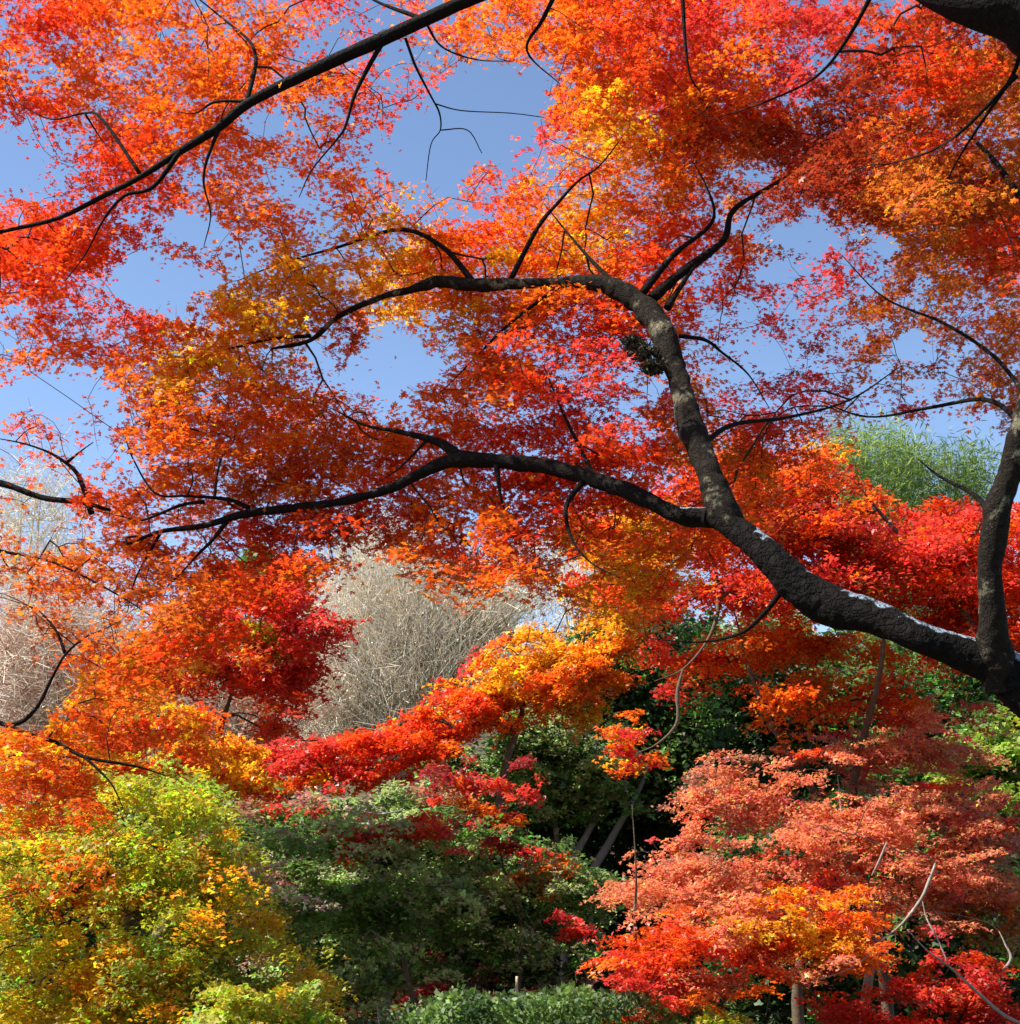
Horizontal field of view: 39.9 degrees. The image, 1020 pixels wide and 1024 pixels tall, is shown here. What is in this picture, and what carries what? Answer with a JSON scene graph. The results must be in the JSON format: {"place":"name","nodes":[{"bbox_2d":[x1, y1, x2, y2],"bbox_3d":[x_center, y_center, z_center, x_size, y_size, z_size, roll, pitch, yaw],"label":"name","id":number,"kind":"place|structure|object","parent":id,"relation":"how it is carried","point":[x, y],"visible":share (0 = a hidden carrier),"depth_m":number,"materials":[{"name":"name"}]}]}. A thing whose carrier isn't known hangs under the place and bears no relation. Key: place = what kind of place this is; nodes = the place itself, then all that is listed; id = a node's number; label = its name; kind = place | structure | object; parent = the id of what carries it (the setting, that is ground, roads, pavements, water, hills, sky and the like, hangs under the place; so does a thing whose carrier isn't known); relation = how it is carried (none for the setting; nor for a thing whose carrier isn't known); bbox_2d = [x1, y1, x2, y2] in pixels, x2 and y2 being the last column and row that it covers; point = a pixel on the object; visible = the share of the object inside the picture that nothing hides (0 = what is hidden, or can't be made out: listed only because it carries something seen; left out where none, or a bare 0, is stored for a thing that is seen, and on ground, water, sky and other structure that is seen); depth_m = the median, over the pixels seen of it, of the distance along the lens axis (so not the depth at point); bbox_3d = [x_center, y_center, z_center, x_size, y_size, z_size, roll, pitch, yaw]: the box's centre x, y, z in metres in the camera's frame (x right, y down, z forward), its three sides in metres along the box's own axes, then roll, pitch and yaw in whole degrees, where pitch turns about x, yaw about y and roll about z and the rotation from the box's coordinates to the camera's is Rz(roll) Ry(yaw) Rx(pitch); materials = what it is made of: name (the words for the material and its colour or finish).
{"place":"outdoors","nodes":[
{"label":"outdoors","id":0,"kind":"place"},
{"bbox_2d":[11,682,962,1023],"bbox_3d":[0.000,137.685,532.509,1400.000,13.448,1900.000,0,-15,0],"label":"ground","id":1,"kind":"structure","parent":0,"point":[477,748],"depth_m":49.06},
{"bbox_2d":[0,418,132,787],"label":"bare tree","id":2,"kind":"object","parent":1,"relation":"on","point":[14,523],"visible":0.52,"depth_m":36.59,"materials":[{"name":"plant"}]},
{"bbox_2d":[0,527,167,801],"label":"bare tree","id":3,"kind":"object","parent":1,"relation":"on","point":[24,703],"visible":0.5,"depth_m":26.04,"materials":[{"name":"plant"}]},
{"bbox_2d":[3,682,261,901],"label":"maple tree","id":4,"kind":"object","parent":1,"relation":"on","point":[190,756],"visible":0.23,"depth_m":12.22,"materials":[{"name":"orange plant"}]},
{"bbox_2d":[0,398,284,845],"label":"maple tree","id":5,"kind":"object","parent":1,"relation":"on","point":[14,739],"visible":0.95,"depth_m":7.94,"materials":[{"name":"orange plant"}]},
{"bbox_2d":[0,745,358,1023],"bbox_3d":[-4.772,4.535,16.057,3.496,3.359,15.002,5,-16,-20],"label":"maple tree","id":6,"kind":"object","parent":1,"relation":"on","point":[143,977],"visible":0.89,"depth_m":10.39,"materials":[{"name":"yellow plant"}]},
{"bbox_2d":[145,733,285,1023],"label":"maple tree","id":7,"kind":"object","parent":1,"relation":"on","point":[234,776],"visible":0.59,"depth_m":12.73,"materials":[{"name":"orange plant"}]},
{"bbox_2d":[62,557,371,1023],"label":"maple tree","id":8,"kind":"object","parent":1,"relation":"on","point":[295,661],"visible":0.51,"depth_m":14.64,"materials":[{"name":"red plant"}]},
{"bbox_2d":[110,603,394,919],"bbox_3d":[-5.293,4.711,26.278,5.087,8.240,11.576,4,-16,-15],"label":"bare tree","id":9,"kind":"object","parent":1,"relation":"on","point":[235,725],"visible":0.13,"depth_m":25.04,"materials":[{"name":"plant"}]},
{"bbox_2d":[203,541,318,732],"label":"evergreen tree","id":10,"kind":"object","parent":1,"relation":"on","point":[244,558],"visible":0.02,"depth_m":38.08,"materials":[{"name":"green plant"}]},
{"bbox_2d":[181,979,348,1023],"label":"shrub","id":11,"kind":"object","parent":1,"relation":"on","point":[277,1003],"visible":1,"depth_m":8.80,"materials":[{"name":"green plant"}]},
{"bbox_2d":[204,844,341,985],"bbox_3d":[-2.379,4.428,13.787,1.531,2.324,1.759,0,-15,0],"label":"shrub","id":12,"kind":"object","parent":1,"relation":"on","point":[294,903],"visible":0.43,"depth_m":13.76,"materials":[{"name":"green plant"}]},
{"bbox_2d":[192,762,485,965],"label":"maple tree","id":13,"kind":"object","parent":1,"relation":"on","point":[291,811],"visible":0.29,"depth_m":17.77,"materials":[{"name":"green plant"}]},
{"bbox_2d":[316,978,407,1023],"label":"shrub","id":14,"kind":"object","parent":1,"relation":"on","point":[347,1008],"visible":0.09,"depth_m":17.37,"materials":[{"name":"green plant"}]},
{"bbox_2d":[227,793,523,1023],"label":"maple tree","id":15,"kind":"object","parent":1,"relation":"on","point":[438,886],"visible":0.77,"depth_m":15.59,"materials":[{"name":"green plant"}]},
{"bbox_2d":[307,809,482,1007],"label":"maple tree","id":16,"kind":"object","parent":1,"relation":"on","point":[444,831],"visible":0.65,"depth_m":15.43,"materials":[{"name":"red plant"}]},
{"bbox_2d":[252,482,586,809],"bbox_3d":[-2.181,4.141,30.151,8.391,10.929,12.833,0,-15,0],"label":"bare tree","id":17,"kind":"object","parent":1,"relation":"on","point":[390,611],"visible":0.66,"depth_m":28.86,"materials":[{"name":"plant"}]},
{"bbox_2d":[302,778,552,994],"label":"tree","id":18,"kind":"object","parent":1,"relation":"on","point":[476,960],"visible":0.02,"depth_m":24.88,"materials":[{"name":"green plant"}]},
{"bbox_2d":[2,605,879,857],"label":"hillside woodland","id":19,"kind":"object","parent":1,"relation":"on","point":[724,630],"visible":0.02,"depth_m":63.82,"materials":[{"name":"plant"}]},
{"bbox_2d":[224,503,710,960],"bbox_3d":[-0.683,3.596,21.907,7.832,8.413,3.159,0,-15,0],"label":"maple tree","id":20,"kind":"object","parent":1,"relation":"on","point":[489,699],"visible":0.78,"depth_m":21.46,"materials":[{"name":"orange plant"}]},
{"bbox_2d":[31,978,957,1023],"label":"fallen leaves","id":21,"kind":"object","parent":1,"relation":"on","point":[501,1023],"visible":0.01,"depth_m":19.03,"materials":[{"name":"brown plant"}]},
{"bbox_2d":[409,748,590,998],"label":"maple tree","id":22,"kind":"object","parent":1,"relation":"on","point":[463,782],"visible":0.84,"depth_m":16.99,"materials":[{"name":"red plant"}]},
{"bbox_2d":[0,60,1019,718],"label":"maple tree","id":23,"kind":"object","parent":1,"relation":"on","point":[988,656],"visible":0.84,"depth_m":8.25,"materials":[{"name":"orange plant"}]},
{"bbox_2d":[0,0,1019,328],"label":"maple tree","id":24,"kind":"object","parent":1,"relation":"on","point":[974,88],"visible":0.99,"depth_m":7.76,"materials":[{"name":"orange plant"}]},
{"bbox_2d":[360,944,660,1009],"bbox_3d":[-0.032,7.002,20.806,4.724,1.232,2.013,0,-15,0],"label":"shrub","id":25,"kind":"object","parent":1,"relation":"on","point":[581,979],"visible":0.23,"depth_m":20.63,"materials":[{"name":"green plant"}]},
{"bbox_2d":[515,976,517,993],"bbox_3d":[0.062,5.070,13.653,0.039,1.072,0.031,0,-15,0],"label":"wooden stake","id":26,"kind":"object","parent":1,"relation":"on","point":[516,985],"visible":0.4,"depth_m":13.76,"materials":[{"name":"wood"}]},
{"bbox_2d":[346,978,704,1023],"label":"hedge","id":27,"kind":"object","parent":1,"relation":"on","point":[590,1007],"visible":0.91,"depth_m":10.58,"materials":[{"name":"green plant"}]},
{"bbox_2d":[413,822,653,994],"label":"tree","id":28,"kind":"object","parent":1,"relation":"on","point":[535,912],"visible":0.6,"depth_m":17.16,"materials":[{"name":"green plant"}]},
{"bbox_2d":[405,708,661,989],"bbox_3d":[0.449,6.055,23.459,4.447,5.787,3.852,0,-15,0],"label":"broadleaf tree","id":29,"kind":"object","parent":1,"relation":"on","point":[556,769],"visible":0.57,"depth_m":23.40,"materials":[{"name":"green plant"}]},
{"bbox_2d":[542,908,601,988],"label":"maple tree","id":30,"kind":"object","parent":1,"relation":"on","point":[568,933],"visible":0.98,"depth_m":15.77,"materials":[{"name":"red plant"}]},
{"bbox_2d":[476,754,735,991],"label":"tree","id":31,"kind":"object","parent":1,"relation":"on","point":[623,843],"visible":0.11,"depth_m":25.06,"materials":[{"name":"green plant"}]},
{"bbox_2d":[514,478,718,866],"bbox_3d":[2.739,4.114,35.867,5.662,11.843,10.418,0,-15,0],"label":"bare tree","id":32,"kind":"object","parent":1,"relation":"on","point":[566,616],"visible":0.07,"depth_m":35.95,"materials":[{"name":"plant"}]},
{"bbox_2d":[592,708,674,992],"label":"maple tree","id":33,"kind":"object","parent":1,"relation":"on","point":[631,736],"visible":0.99,"depth_m":11.31,"materials":[{"name":"orange plant"}]},
{"bbox_2d":[545,597,753,981],"bbox_3d":[2.605,4.961,25.394,4.354,7.715,5.145,0,-15,0],"label":"evergreen tree","id":34,"kind":"object","parent":1,"relation":"on","point":[639,697],"visible":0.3,"depth_m":24.67,"materials":[{"name":"green plant"}]},
{"bbox_2d":[679,999,758,1023],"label":"shrub","id":35,"kind":"object","parent":1,"relation":"on","point":[711,1016],"visible":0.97,"depth_m":10.24,"materials":[{"name":"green plant"}]},
{"bbox_2d":[575,879,910,1023],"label":"maple tree","id":36,"kind":"object","parent":1,"relation":"on","point":[672,945],"visible":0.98,"depth_m":10.58,"materials":[{"name":"orange plant"}]},
{"bbox_2d":[539,485,996,1023],"bbox_3d":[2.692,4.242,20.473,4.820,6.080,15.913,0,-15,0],"label":"maple tree","id":37,"kind":"object","parent":1,"relation":"on","point":[760,645],"visible":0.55,"depth_m":14.16,"materials":[{"name":"orange plant"}]},
{"bbox_2d":[654,600,892,901],"bbox_3d":[4.779,4.789,24.559,4.770,7.649,5.144,0,-15,0],"label":"evergreen tree","id":38,"kind":"object","parent":1,"relation":"on","point":[722,736],"visible":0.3,"depth_m":23.56,"materials":[{"name":"green plant"}]},
{"bbox_2d":[580,693,1019,1023],"bbox_3d":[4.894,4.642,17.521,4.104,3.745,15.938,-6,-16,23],"label":"maple tree","id":39,"kind":"object","parent":1,"relation":"on","point":[987,841],"visible":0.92,"depth_m":12.43,"materials":[{"name":"red plant"}]},
{"bbox_2d":[649,423,1019,1019],"bbox_3d":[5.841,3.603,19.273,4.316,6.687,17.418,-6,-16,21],"label":"maple tree","id":40,"kind":"object","parent":1,"relation":"on","point":[932,553],"visible":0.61,"depth_m":13.22,"materials":[{"name":"red plant"}]},
{"bbox_2d":[685,788,1019,1023],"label":"tree","id":41,"kind":"object","parent":1,"relation":"on","point":[915,952],"visible":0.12,"depth_m":17.91,"materials":[{"name":"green plant"}]},
{"bbox_2d":[795,397,952,871],"bbox_3d":[8.063,3.410,30.170,3.384,12.117,3.863,-8,-17,28],"label":"tree","id":42,"kind":"object","parent":1,"relation":"on","point":[873,469],"visible":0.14,"depth_m":30.87,"materials":[{"name":"green plant"}]},
{"bbox_2d":[792,947,1019,1023],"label":"maple tree","id":43,"kind":"object","parent":1,"relation":"on","point":[946,996],"visible":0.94,"depth_m":11.18,"materials":[{"name":"red plant"}]},
{"bbox_2d":[800,631,1019,917],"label":"evergreen tree","id":44,"kind":"object","parent":1,"relation":"on","point":[974,688],"visible":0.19,"depth_m":22.71,"materials":[{"name":"green plant"}]},
{"bbox_2d":[876,704,1019,853],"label":"broadleaf tree","id":45,"kind":"object","parent":1,"relation":"on","point":[1006,747],"visible":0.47,"depth_m":16.46,"materials":[{"name":"green plant"}]},
{"bbox_2d":[910,869,1019,975],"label":"tree","id":46,"kind":"object","parent":1,"relation":"on","point":[1011,937],"visible":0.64,"depth_m":12.68,"materials":[{"name":"red plant"}]},
{"bbox_2d":[0,0,1019,681],"label":"sky","id":47,"kind":"structure","parent":0,"point":[500,88],"materials":[{"name":"blue"}]},
{"bbox_2d":[883,417,1015,701],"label":"tree","id":48,"kind":"object","parent":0,"point":[969,472],"visible":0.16,"depth_m":31.76,"materials":[{"name":"green plant"}]}
]}

